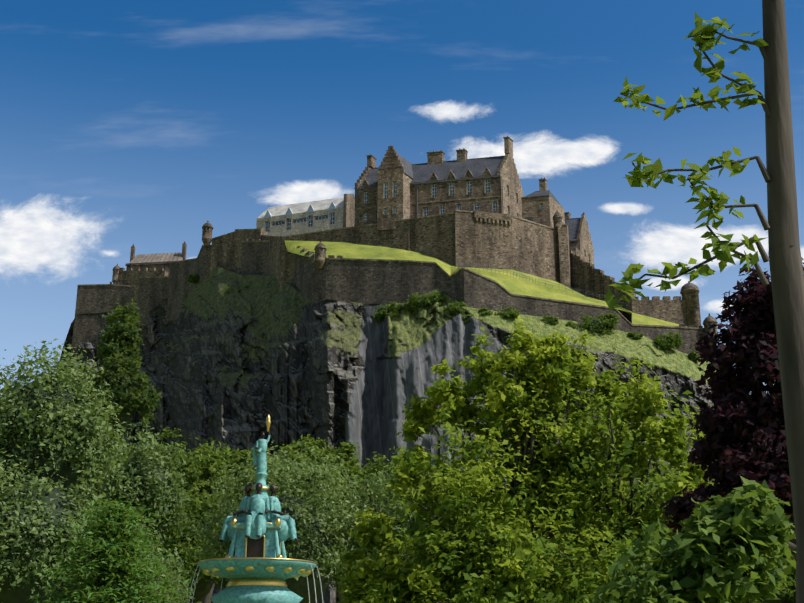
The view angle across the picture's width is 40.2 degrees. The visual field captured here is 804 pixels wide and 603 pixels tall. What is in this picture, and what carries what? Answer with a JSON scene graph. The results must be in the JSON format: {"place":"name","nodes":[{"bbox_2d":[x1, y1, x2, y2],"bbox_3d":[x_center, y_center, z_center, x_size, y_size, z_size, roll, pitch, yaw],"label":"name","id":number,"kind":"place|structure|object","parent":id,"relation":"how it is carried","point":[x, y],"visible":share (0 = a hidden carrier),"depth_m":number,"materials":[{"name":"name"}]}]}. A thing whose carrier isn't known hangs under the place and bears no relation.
{"place":"outdoors","nodes":[
{"label":"outdoors","id":0,"kind":"place"},
{"bbox_2d":[82,299,161,507],"bbox_3d":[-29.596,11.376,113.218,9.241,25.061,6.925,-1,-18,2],"label":"tall dark tree","id":1,"kind":"object","parent":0,"point":[119,347],"visible":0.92,"depth_m":114.01,"materials":[{"name":"green plant"}]},
{"bbox_2d":[149,427,507,602],"bbox_3d":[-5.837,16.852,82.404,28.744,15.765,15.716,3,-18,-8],"label":"trees","id":2,"kind":"object","parent":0,"point":[194,476],"visible":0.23,"depth_m":82.06,"materials":[{"name":"green plant"}]},
{"bbox_2d":[0,437,795,602],"bbox_3d":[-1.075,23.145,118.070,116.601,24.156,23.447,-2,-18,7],"label":"trees","id":3,"kind":"object","parent":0,"point":[790,596],"depth_m":114.20,"materials":[{"name":"green plant"}]},
{"bbox_2d":[0,0,803,396],"label":"sky","id":4,"kind":"structure","parent":0,"point":[143,124],"materials":[{"name":"blue"}]},
{"label":"ground","id":5,"kind":"structure","parent":0,"visible":0},
{"bbox_2d":[0,339,198,602],"bbox_3d":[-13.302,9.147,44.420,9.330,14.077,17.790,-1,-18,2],"label":"trees","id":6,"kind":"object","parent":5,"relation":"on","point":[56,434],"visible":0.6,"depth_m":41.21,"materials":[{"name":"green plant"}]},
{"bbox_2d":[27,494,200,602],"bbox_3d":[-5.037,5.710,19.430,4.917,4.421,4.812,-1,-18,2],"label":"bush","id":7,"kind":"object","parent":5,"relation":"on","point":[122,531],"visible":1,"depth_m":19.36,"materials":[{"name":"green plant"}]},
{"bbox_2d":[188,414,322,602],"bbox_3d":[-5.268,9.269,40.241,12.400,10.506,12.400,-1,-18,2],"label":"fountain","id":8,"kind":"object","parent":5,"relation":"on","point":[258,531],"visible":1,"depth_m":39.51,"materials":[{"name":"teal metal"}]},
{"bbox_2d":[173,438,467,602],"bbox_3d":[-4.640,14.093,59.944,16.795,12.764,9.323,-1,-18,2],"label":"round tree","id":9,"kind":"object","parent":5,"relation":"on","point":[323,543],"visible":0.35,"depth_m":60.02,"materials":[{"name":"green plant"}]},
{"bbox_2d":[56,267,783,602],"bbox_3d":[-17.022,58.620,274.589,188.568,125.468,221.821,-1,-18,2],"label":"castle rock","id":10,"kind":"object","parent":5,"relation":"on","point":[235,367],"visible":0.33,"depth_m":217.27,"materials":[{"name":"grey stone"}]},
{"bbox_2d":[71,136,717,361],"bbox_3d":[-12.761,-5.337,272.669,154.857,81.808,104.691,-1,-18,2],"label":"castle","id":11,"kind":"structure","parent":10,"relation":"on","point":[478,233],"depth_m":238.56,"materials":[{"name":"stone"}]},
{"bbox_2d":[187,269,700,361],"bbox_3d":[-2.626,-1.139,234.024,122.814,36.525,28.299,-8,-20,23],"label":"bushes","id":12,"kind":"object","parent":10,"relation":"on","point":[600,324],"visible":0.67,"depth_m":215.42,"materials":[{"name":"green plant"}]},
{"bbox_2d":[335,316,713,602],"bbox_3d":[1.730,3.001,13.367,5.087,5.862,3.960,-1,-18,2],"label":"tree","id":13,"kind":"object","parent":5,"relation":"on","point":[559,453],"visible":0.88,"depth_m":13.47,"materials":[{"name":"green plant"}]},
{"bbox_2d":[575,476,795,602],"bbox_3d":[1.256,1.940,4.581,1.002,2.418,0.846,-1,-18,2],"label":"shrub","id":14,"kind":"object","parent":5,"relation":"on","point":[750,528],"visible":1,"depth_m":4.69,"materials":[{"name":"green plant"}]},
{"bbox_2d":[605,0,803,602],"bbox_3d":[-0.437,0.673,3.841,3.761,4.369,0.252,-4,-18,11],"label":"tree","id":15,"kind":"object","parent":5,"relation":"on","point":[781,226],"visible":1,"depth_m":3.81,"materials":[{"name":"brown plant"}]},
{"bbox_2d":[659,257,803,560],"bbox_3d":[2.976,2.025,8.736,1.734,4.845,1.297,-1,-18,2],"label":"purple tree","id":16,"kind":"object","parent":5,"relation":"on","point":[744,431],"visible":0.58,"depth_m":8.84,"materials":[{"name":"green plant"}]}
]}

